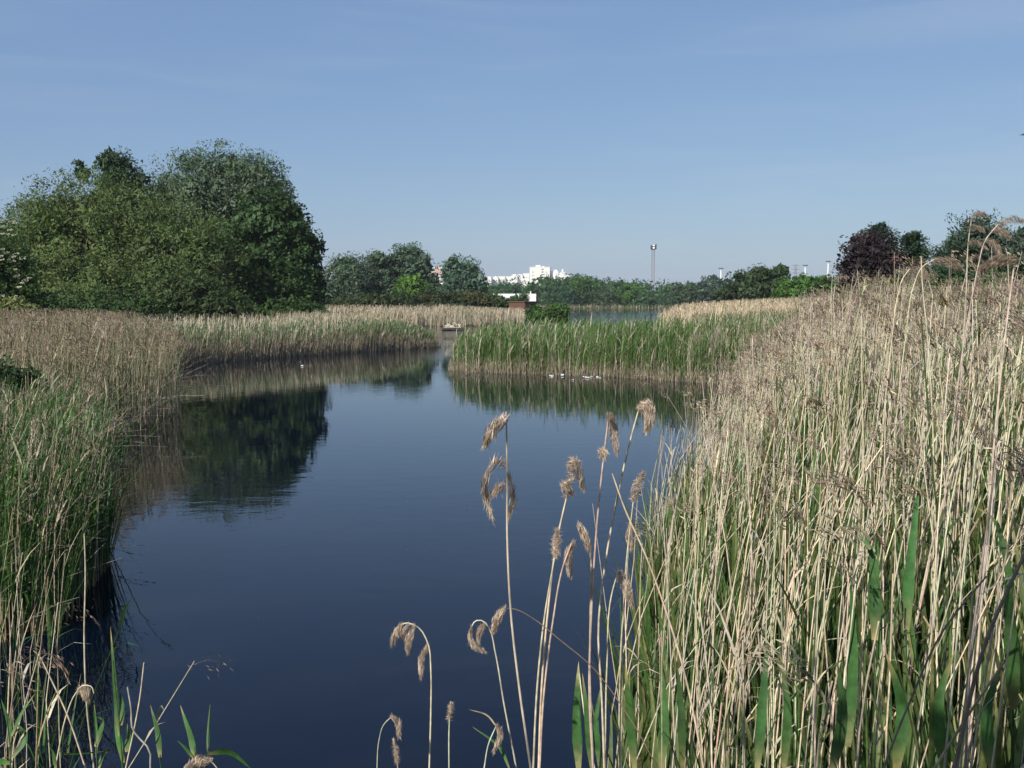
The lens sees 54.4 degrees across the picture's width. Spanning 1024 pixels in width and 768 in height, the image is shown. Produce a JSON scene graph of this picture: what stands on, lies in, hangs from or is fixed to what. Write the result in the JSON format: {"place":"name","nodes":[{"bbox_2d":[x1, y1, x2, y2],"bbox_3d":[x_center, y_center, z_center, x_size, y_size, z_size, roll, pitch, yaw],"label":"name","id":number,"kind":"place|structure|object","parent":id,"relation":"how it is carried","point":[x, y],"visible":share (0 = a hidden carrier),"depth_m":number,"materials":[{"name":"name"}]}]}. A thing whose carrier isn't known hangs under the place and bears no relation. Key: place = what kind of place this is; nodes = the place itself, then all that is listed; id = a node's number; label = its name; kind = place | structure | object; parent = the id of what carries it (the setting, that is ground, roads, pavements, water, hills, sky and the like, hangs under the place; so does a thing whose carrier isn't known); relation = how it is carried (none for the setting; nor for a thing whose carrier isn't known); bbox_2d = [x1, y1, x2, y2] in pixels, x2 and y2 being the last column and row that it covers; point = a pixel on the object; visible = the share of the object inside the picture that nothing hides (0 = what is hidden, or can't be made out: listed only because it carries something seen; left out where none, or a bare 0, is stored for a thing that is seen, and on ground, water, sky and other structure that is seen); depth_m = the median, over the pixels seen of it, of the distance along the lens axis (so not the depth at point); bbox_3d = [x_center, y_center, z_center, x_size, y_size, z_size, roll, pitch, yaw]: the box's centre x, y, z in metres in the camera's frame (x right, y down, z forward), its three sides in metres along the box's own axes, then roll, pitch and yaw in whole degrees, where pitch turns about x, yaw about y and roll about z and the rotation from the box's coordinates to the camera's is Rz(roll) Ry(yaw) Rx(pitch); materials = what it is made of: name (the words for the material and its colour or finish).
{"place":"outdoors","nodes":[
{"label":"outdoors","id":0,"kind":"place"},
{"bbox_2d":[0,308,738,767],"bbox_3d":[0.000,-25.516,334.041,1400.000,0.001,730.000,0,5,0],"label":"water","id":1,"kind":"structure","parent":0,"point":[276,566],"depth_m":11.57,"materials":[{"name":"blue liquid"}]},
{"bbox_2d":[0,364,170,641],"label":"reed bed","id":2,"kind":"object","parent":1,"relation":"in","point":[47,472],"visible":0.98,"depth_m":10.25,"materials":[{"name":"plant"}]},
{"bbox_2d":[34,310,440,366],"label":"reed bed","id":3,"kind":"object","parent":1,"relation":"in","point":[365,325],"visible":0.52,"depth_m":56.00,"materials":[{"name":"plant"}]},
{"bbox_2d":[390,622,431,767],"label":"reed","id":4,"kind":"object","parent":1,"relation":"on","point":[407,641],"visible":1,"depth_m":3.08,"materials":[{"name":"plant"}]},
{"bbox_2d":[325,303,525,326],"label":"reed bed","id":5,"kind":"object","parent":1,"relation":"in","point":[446,314],"visible":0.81,"depth_m":113.26,"materials":[{"name":"plant"}]},
{"bbox_2d":[472,710,509,767],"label":"reed","id":6,"kind":"object","parent":1,"relation":"in","point":[500,735],"visible":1,"depth_m":2.95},
{"bbox_2d":[468,620,516,767],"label":"reed","id":7,"kind":"object","parent":1,"relation":"in","point":[480,629],"visible":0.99,"depth_m":2.98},
{"bbox_2d":[532,527,562,767],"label":"reed","id":8,"kind":"object","parent":1,"relation":"on","point":[557,541],"visible":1,"depth_m":2.97,"materials":[{"name":"plant"}]},
{"bbox_2d":[537,453,586,767],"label":"reed","id":9,"kind":"object","parent":1,"relation":"in","point":[566,485],"visible":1,"depth_m":3.04,"materials":[{"name":"plant"}]},
{"bbox_2d":[572,662,601,767],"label":"green reed","id":10,"kind":"object","parent":1,"relation":"on","point":[577,741],"visible":0.89,"depth_m":3.48,"materials":[{"name":"plant"}]},
{"bbox_2d":[588,411,619,767],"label":"reed","id":11,"kind":"object","parent":1,"relation":"on","point":[603,452],"visible":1,"depth_m":3.15,"materials":[{"name":"plant"}]},
{"bbox_2d":[605,567,633,767],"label":"reed","id":12,"kind":"object","parent":1,"relation":"on","point":[620,575],"visible":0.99,"depth_m":3.37,"materials":[{"name":"plant"}]},
{"bbox_2d":[597,397,655,767],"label":"reed","id":13,"kind":"object","parent":1,"relation":"in","point":[649,418],"visible":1,"depth_m":3.25,"materials":[{"name":"plant"}]},
{"bbox_2d":[618,523,634,767],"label":"reed","id":14,"kind":"object","parent":1,"relation":"on","point":[630,541],"visible":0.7,"depth_m":3.70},
{"bbox_2d":[620,470,646,767],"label":"reed","id":15,"kind":"object","parent":1,"relation":"on","point":[637,486],"visible":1,"depth_m":3.47,"materials":[{"name":"plant"}]},
{"bbox_2d":[448,309,929,382],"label":"reed bed","id":16,"kind":"object","parent":1,"relation":"in","point":[636,342],"visible":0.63,"depth_m":41.39,"materials":[{"name":"plant"}]},
{"bbox_2d":[572,239,1023,767],"bbox_3d":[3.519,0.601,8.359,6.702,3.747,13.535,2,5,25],"label":"reed bed","id":17,"kind":"object","parent":1,"relation":"in","point":[665,561],"visible":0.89,"depth_m":5.60,"materials":[{"name":"plant"}]},
{"bbox_2d":[1,304,981,767],"bbox_3d":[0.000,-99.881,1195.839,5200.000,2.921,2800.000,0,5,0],"label":"ground","id":18,"kind":"structure","parent":0,"point":[543,370],"depth_m":37.46,"materials":[{"name":"soil"}]},
{"bbox_2d":[0,295,40,318],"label":"elder bush","id":19,"kind":"object","parent":18,"relation":"on","point":[10,302],"visible":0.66,"depth_m":32.75,"materials":[{"name":"green plant"}]},
{"bbox_2d":[0,347,52,424],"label":"bramble bush","id":20,"kind":"object","parent":18,"relation":"on","point":[11,370],"visible":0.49,"depth_m":15.40,"materials":[{"name":"green plant"}]},
{"bbox_2d":[0,694,56,767],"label":"reed","id":21,"kind":"object","parent":18,"relation":"on","point":[22,743],"visible":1,"depth_m":3.02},
{"bbox_2d":[0,217,63,317],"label":"elder bush","id":22,"kind":"object","parent":18,"relation":"on","point":[20,285],"visible":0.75,"depth_m":35.70,"materials":[{"name":"green plant"}]},
{"bbox_2d":[83,529,94,767],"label":"reed","id":23,"kind":"object","parent":18,"relation":"on","point":[84,654],"visible":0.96,"depth_m":3.18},
{"bbox_2d":[30,284,183,323],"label":"willow bush","id":24,"kind":"object","parent":18,"relation":"on","point":[137,304],"visible":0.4,"depth_m":62.75,"materials":[{"name":"green plant"}]},
{"bbox_2d":[0,306,224,458],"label":"reed bed","id":25,"kind":"object","parent":18,"relation":"on","point":[121,366],"visible":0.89,"depth_m":23.87,"materials":[{"name":"plant"}]},
{"bbox_2d":[71,145,153,216],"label":"birch tree","id":26,"kind":"object","parent":18,"relation":"on","point":[117,165],"visible":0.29,"depth_m":82.28,"materials":[{"name":"green plant"}]},
{"bbox_2d":[98,627,130,767],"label":"reed","id":27,"kind":"object","parent":18,"relation":"on","point":[118,721],"visible":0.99,"depth_m":3.12,"materials":[{"name":"plant"}]},
{"bbox_2d":[0,497,232,767],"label":"reed bed","id":28,"kind":"object","parent":18,"relation":"on","point":[12,684],"visible":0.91,"depth_m":6.46,"materials":[{"name":"plant"}]},
{"bbox_2d":[0,162,262,325],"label":"willow tree","id":29,"kind":"object","parent":18,"relation":"on","point":[130,247],"visible":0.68,"depth_m":69.67,"materials":[{"name":"green plant"}]},
{"bbox_2d":[143,264,255,326],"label":"willow bush","id":30,"kind":"object","parent":18,"relation":"on","point":[187,296],"visible":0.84,"depth_m":64.75,"materials":[{"name":"green plant"}]},
{"bbox_2d":[141,138,307,262],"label":"willow tree","id":31,"kind":"object","parent":18,"relation":"on","point":[207,186],"visible":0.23,"depth_m":84.56,"materials":[{"name":"green plant"}]},
{"bbox_2d":[220,183,332,305],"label":"alder tree","id":32,"kind":"object","parent":18,"relation":"on","point":[278,231],"visible":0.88,"depth_m":74.81,"materials":[{"name":"green plant"}]},
{"bbox_2d":[241,296,332,325],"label":"alder bush","id":33,"kind":"object","parent":18,"relation":"on","point":[275,304],"visible":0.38,"depth_m":68.84,"materials":[{"name":"green plant"}]},
{"bbox_2d":[324,293,365,310],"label":"shrub","id":34,"kind":"object","parent":18,"relation":"on","point":[343,299],"visible":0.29,"depth_m":126.50,"materials":[{"name":"green plant"}]},
{"bbox_2d":[321,251,381,306],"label":"birch tree","id":35,"kind":"object","parent":18,"relation":"on","point":[348,277],"visible":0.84,"depth_m":136.00,"materials":[{"name":"green plant"}]},
{"bbox_2d":[358,291,395,312],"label":"shrub","id":36,"kind":"object","parent":18,"relation":"on","point":[373,299],"visible":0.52,"depth_m":126.57,"materials":[{"name":"green plant"}]},
{"bbox_2d":[357,249,398,298],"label":"poplar tree","id":37,"kind":"object","parent":18,"relation":"on","point":[379,262],"visible":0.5,"depth_m":140.19,"materials":[{"name":"green plant"}]},
{"bbox_2d":[385,287,419,308],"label":"shrub","id":38,"kind":"object","parent":18,"relation":"on","point":[401,299],"visible":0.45,"depth_m":128.29,"materials":[{"name":"green plant"}]},
{"bbox_2d":[391,273,431,297],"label":"maple bush","id":39,"kind":"object","parent":18,"relation":"on","point":[412,284],"visible":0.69,"depth_m":132.18,"materials":[{"name":"green plant"}]},
{"bbox_2d":[385,241,439,294],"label":"poplar tree","id":40,"kind":"object","parent":18,"relation":"on","point":[411,260],"visible":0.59,"depth_m":142.86,"materials":[{"name":"green plant"}]},
{"bbox_2d":[422,289,472,309],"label":"shrub","id":41,"kind":"object","parent":18,"relation":"on","point":[454,299],"visible":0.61,"depth_m":126.81,"materials":[{"name":"green plant"}]},
{"bbox_2d":[436,252,489,295],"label":"poplar tree","id":42,"kind":"object","parent":18,"relation":"on","point":[456,275],"visible":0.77,"depth_m":144.09,"materials":[{"name":"green plant"}]},
{"bbox_2d":[460,289,496,317],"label":"shrub","id":43,"kind":"object","parent":18,"relation":"on","point":[482,300],"visible":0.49,"depth_m":128.49,"materials":[{"name":"green plant"}]},
{"bbox_2d":[480,412,531,767],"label":"reed","id":44,"kind":"object","parent":18,"relation":"on","point":[497,426],"visible":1,"depth_m":1.62,"materials":[{"name":"plant"}]},
{"bbox_2d":[323,272,732,305],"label":"woodland","id":45,"kind":"object","parent":18,"relation":"on","point":[545,288],"visible":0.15,"depth_m":358.13,"materials":[{"name":"green plant"}]},
{"bbox_2d":[524,301,571,326],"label":"shrub","id":46,"kind":"object","parent":18,"relation":"on","point":[534,312],"visible":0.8,"depth_m":99.13,"materials":[{"name":"green plant"}]},
{"bbox_2d":[539,538,576,767],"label":"reed","id":47,"kind":"object","parent":18,"relation":"on","point":[567,559],"visible":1,"depth_m":3.07,"materials":[{"name":"plant"}]},
{"bbox_2d":[547,284,582,305],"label":"shore tree","id":48,"kind":"object","parent":18,"relation":"on","point":[566,294],"visible":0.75,"depth_m":332.62,"materials":[{"name":"green plant"}]},
{"bbox_2d":[491,604,656,767],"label":"reed","id":49,"kind":"object","parent":18,"relation":"on","point":[495,619],"visible":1,"depth_m":2.87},
{"bbox_2d":[569,273,600,303],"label":"maple tree","id":50,"kind":"object","parent":18,"relation":"on","point":[584,286],"visible":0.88,"depth_m":334.55,"materials":[{"name":"green plant"}]},
{"bbox_2d":[576,520,593,760],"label":"reed","id":51,"kind":"object","parent":18,"relation":"on","point":[585,535],"visible":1,"depth_m":3.16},
{"bbox_2d":[448,355,750,382],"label":"reed bed","id":52,"kind":"object","parent":18,"relation":"on","point":[662,372],"visible":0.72,"depth_m":40.27,"materials":[{"name":"plant"}]},
{"bbox_2d":[589,285,618,306],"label":"shore tree","id":53,"kind":"object","parent":18,"relation":"on","point":[603,297],"visible":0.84,"depth_m":330.94,"materials":[{"name":"green plant"}]},
{"bbox_2d":[614,282,647,306],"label":"maple tree","id":54,"kind":"object","parent":18,"relation":"on","point":[627,293],"visible":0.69,"depth_m":329.70,"materials":[{"name":"green plant"}]},
{"bbox_2d":[625,647,685,767],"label":"green reed","id":55,"kind":"object","parent":18,"relation":"on","point":[631,740],"visible":0.94,"depth_m":3.38,"materials":[{"name":"plant"}]},
{"bbox_2d":[612,473,703,767],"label":"reed","id":56,"kind":"object","parent":18,"relation":"on","point":[686,681],"visible":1,"depth_m":3.07,"materials":[{"name":"plant"}]},
{"bbox_2d":[666,281,700,307],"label":"shore tree","id":57,"kind":"object","parent":18,"relation":"on","point":[688,294],"visible":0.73,"depth_m":317.10,"materials":[{"name":"green plant"}]},
{"bbox_2d":[698,602,712,767],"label":"reed","id":58,"kind":"object","parent":18,"relation":"on","point":[711,746],"visible":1,"depth_m":3.31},
{"bbox_2d":[694,274,726,303],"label":"willow tree","id":59,"kind":"object","parent":18,"relation":"on","point":[714,280],"visible":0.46,"depth_m":297.02,"materials":[{"name":"green plant"}]},
{"bbox_2d":[702,428,761,767],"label":"reed","id":60,"kind":"object","parent":18,"relation":"on","point":[709,433],"visible":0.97,"depth_m":5.13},
{"bbox_2d":[704,441,770,765],"bbox_3d":[1.205,1.391,5.518,0.357,2.226,0.411,0,5,0],"label":"reed","id":61,"kind":"object","parent":18,"relation":"on","point":[717,566],"visible":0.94,"depth_m":5.37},
{"bbox_2d":[658,296,828,329],"bbox_3d":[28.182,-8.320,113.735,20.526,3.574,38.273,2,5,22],"label":"reed bed","id":62,"kind":"object","parent":18,"relation":"on","point":[722,306],"visible":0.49,"depth_m":102.32,"materials":[{"name":"plant"}]},
{"bbox_2d":[736,552,756,767],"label":"reed","id":63,"kind":"object","parent":18,"relation":"on","point":[745,659],"visible":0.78,"depth_m":3.91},
{"bbox_2d":[711,263,790,301],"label":"hedge tree","id":64,"kind":"object","parent":18,"relation":"on","point":[757,282],"visible":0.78,"depth_m":140.07,"materials":[{"name":"green plant"}]},
{"bbox_2d":[731,421,778,761],"bbox_3d":[1.250,1.322,5.071,0.198,2.312,0.216,3,6,33],"label":"reed","id":65,"kind":"object","parent":18,"relation":"on","point":[773,426],"visible":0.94,"depth_m":4.98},
{"bbox_2d":[769,272,838,300],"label":"hedge tree","id":66,"kind":"object","parent":18,"relation":"on","point":[801,283],"visible":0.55,"depth_m":135.95,"materials":[{"name":"green plant"}]},
{"bbox_2d":[755,578,857,767],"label":"green reed","id":67,"kind":"object","parent":18,"relation":"on","point":[851,699],"visible":0.88,"depth_m":3.27,"materials":[{"name":"plant"}]},
{"bbox_2d":[774,465,840,767],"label":"reed","id":68,"kind":"object","parent":18,"relation":"on","point":[791,593],"visible":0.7,"depth_m":3.95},
{"bbox_2d":[792,433,825,767],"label":"reed","id":69,"kind":"object","parent":18,"relation":"on","point":[815,446],"visible":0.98,"depth_m":4.11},
{"bbox_2d":[777,417,876,767],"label":"reed","id":70,"kind":"object","parent":18,"relation":"on","point":[873,432],"visible":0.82,"depth_m":4.32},
{"bbox_2d":[833,282,844,655],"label":"reed","id":71,"kind":"object","parent":18,"relation":"on","point":[841,290],"visible":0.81,"depth_m":5.23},
{"bbox_2d":[821,506,883,755],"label":"reed","id":72,"kind":"object","parent":18,"relation":"on","point":[834,688],"visible":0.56,"depth_m":3.85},
{"bbox_2d":[844,573,868,767],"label":"reed","id":73,"kind":"object","parent":18,"relation":"on","point":[857,710],"visible":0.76,"depth_m":3.38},
{"bbox_2d":[861,315,863,767],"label":"reed","id":74,"kind":"object","parent":18,"relation":"on","point":[863,519],"visible":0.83,"depth_m":4.06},
{"bbox_2d":[827,227,907,296],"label":"plum tree","id":75,"kind":"object","parent":18,"relation":"on","point":[870,251],"visible":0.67,"depth_m":45.22,"materials":[{"name":"purple plant"}]},
{"bbox_2d":[856,621,879,767],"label":"reed","id":76,"kind":"object","parent":18,"relation":"on","point":[863,704],"visible":1,"depth_m":2.79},
{"bbox_2d":[855,523,881,767],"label":"green reed","id":77,"kind":"object","parent":18,"relation":"on","point":[875,611],"visible":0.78,"depth_m":3.35,"materials":[{"name":"plant"}]},
{"bbox_2d":[828,422,919,767],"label":"reed","id":78,"kind":"object","parent":18,"relation":"on","point":[918,449],"visible":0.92,"depth_m":4.24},
{"bbox_2d":[885,574,893,767],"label":"reed","id":79,"kind":"object","parent":18,"relation":"on","point":[887,714],"visible":0.98,"depth_m":3.14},
{"bbox_2d":[866,266,928,651],"bbox_3d":[1.775,0.795,4.709,0.291,2.701,0.091,0,5,0],"label":"reed","id":80,"kind":"object","parent":18,"relation":"on","point":[910,270],"visible":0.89,"depth_m":4.61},
{"bbox_2d":[903,480,919,767],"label":"green reed","id":81,"kind":"object","parent":18,"relation":"on","point":[908,583],"visible":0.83,"depth_m":3.34,"materials":[{"name":"plant"}]},
{"bbox_2d":[890,230,940,279],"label":"conifer tree","id":82,"kind":"object","parent":18,"relation":"on","point":[911,240],"visible":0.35,"depth_m":46.24,"materials":[{"name":"green plant"}]},
{"bbox_2d":[868,256,962,723],"bbox_3d":[1.780,0.787,4.470,0.391,2.722,0.059,0,5,0],"label":"reed","id":83,"kind":"object","parent":18,"relation":"on","point":[946,259],"visible":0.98,"depth_m":4.41,"materials":[{"name":"plant"}]},
{"bbox_2d":[829,651,1002,767],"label":"green reed","id":84,"kind":"object","parent":18,"relation":"on","point":[901,740],"visible":0.94,"depth_m":2.76,"materials":[{"name":"plant"}]},
{"bbox_2d":[875,405,979,765],"bbox_3d":[1.492,1.201,3.663,0.374,2.267,0.111,-1,5,-10],"label":"reed","id":85,"kind":"object","parent":18,"relation":"on","point":[894,714],"visible":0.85,"depth_m":3.59,"materials":[{"name":"plant"}]},
{"bbox_2d":[921,256,938,604],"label":"reed","id":86,"kind":"object","parent":18,"relation":"on","point":[931,403],"visible":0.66,"depth_m":4.42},
{"bbox_2d":[913,353,949,686],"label":"reed","id":87,"kind":"object","parent":18,"relation":"on","point":[935,638],"visible":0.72,"depth_m":3.50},
{"bbox_2d":[883,576,986,767],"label":"reed","id":88,"kind":"object","parent":18,"relation":"on","point":[923,669],"visible":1,"depth_m":1.95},
{"bbox_2d":[912,241,973,278],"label":"conifer tree","id":89,"kind":"object","parent":18,"relation":"on","point":[951,247],"visible":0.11,"depth_m":44.47,"materials":[{"name":"green plant"}]},
{"bbox_2d":[872,378,1023,767],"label":"reed","id":90,"kind":"object","parent":18,"relation":"on","point":[1022,404],"visible":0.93,"depth_m":3.42,"materials":[{"name":"plant"}]},
{"bbox_2d":[891,323,1023,666],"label":"reed","id":91,"kind":"object","parent":18,"relation":"on","point":[1007,334],"visible":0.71,"depth_m":4.21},
{"bbox_2d":[944,210,989,696],"bbox_3d":[1.945,0.663,4.264,0.122,2.793,0.085,-3,6,-27],"label":"reed","id":92,"kind":"object","parent":18,"relation":"on","point":[970,243],"visible":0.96,"depth_m":4.18,"materials":[{"name":"plant"}]},
{"bbox_2d":[943,421,994,767],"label":"reed","id":93,"kind":"object","parent":18,"relation":"on","point":[983,434],"visible":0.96,"depth_m":2.62,"materials":[{"name":"plant"}]},
{"bbox_2d":[933,659,1005,767],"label":"reed","id":94,"kind":"object","parent":18,"relation":"on","point":[970,712],"visible":0.83,"depth_m":2.30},
{"bbox_2d":[916,214,1023,725],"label":"reed","id":95,"kind":"object","parent":18,"relation":"on","point":[1002,223],"visible":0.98,"depth_m":3.99,"materials":[{"name":"plant"}]},
{"bbox_2d":[917,252,1023,313],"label":"shrub","id":96,"kind":"object","parent":18,"relation":"on","point":[943,272],"visible":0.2,"depth_m":40.27,"materials":[{"name":"green plant"}]},
{"bbox_2d":[930,208,1017,275],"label":"willow tree","id":97,"kind":"object","parent":18,"relation":"on","point":[963,234],"visible":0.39,"depth_m":50.90,"materials":[{"name":"green plant"}]},
{"bbox_2d":[947,410,1002,711],"bbox_3d":[1.844,1.110,4.026,0.266,2.020,0.060,-2,5,-26],"label":"reed","id":98,"kind":"object","parent":18,"relation":"on","point":[972,529],"visible":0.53,"depth_m":4.00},
{"bbox_2d":[943,342,1015,605],"bbox_3d":[1.842,0.971,4.074,0.437,2.298,0.095,-3,6,-27],"label":"reed","id":99,"kind":"object","parent":18,"relation":"on","point":[1011,361],"visible":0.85,"depth_m":4.04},
{"bbox_2d":[950,333,1023,767],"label":"reed","id":100,"kind":"object","parent":18,"relation":"on","point":[988,566],"visible":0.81,"depth_m":3.67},
{"bbox_2d":[952,552,1023,767],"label":"reed","id":101,"kind":"object","parent":18,"relation":"on","point":[974,680],"visible":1,"depth_m":1.80,"materials":[{"name":"plant"}]},
{"bbox_2d":[967,253,1020,767],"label":"reed","id":102,"kind":"object","parent":18,"relation":"on","point":[989,264],"visible":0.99,"depth_m":3.21,"materials":[{"name":"plant"}]},
{"bbox_2d":[973,506,1014,767],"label":"green reed","id":103,"kind":"object","parent":18,"relation":"on","point":[1003,546],"visible":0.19,"depth_m":3.03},
{"bbox_2d":[995,392,1023,701],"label":"reed","id":104,"kind":"object","parent":18,"relation":"on","point":[1000,629],"visible":0.38,"depth_m":3.67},
{"bbox_2d":[997,226,1023,275],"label":"willow tree","id":105,"kind":"object","parent":18,"relation":"on","point":[1017,244],"visible":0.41,"depth_m":49.40,"materials":[{"name":"green plant"}]},
{"bbox_2d":[1005,565,1019,767],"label":"green reed","id":106,"kind":"object","parent":18,"relation":"on","point":[1012,677],"visible":0.94,"depth_m":2.94,"materials":[{"name":"plant"}]},
{"bbox_2d":[0,0,1023,291],"label":"sky","id":107,"kind":"structure","parent":0,"point":[583,137],"materials":[{"name":"blue"}]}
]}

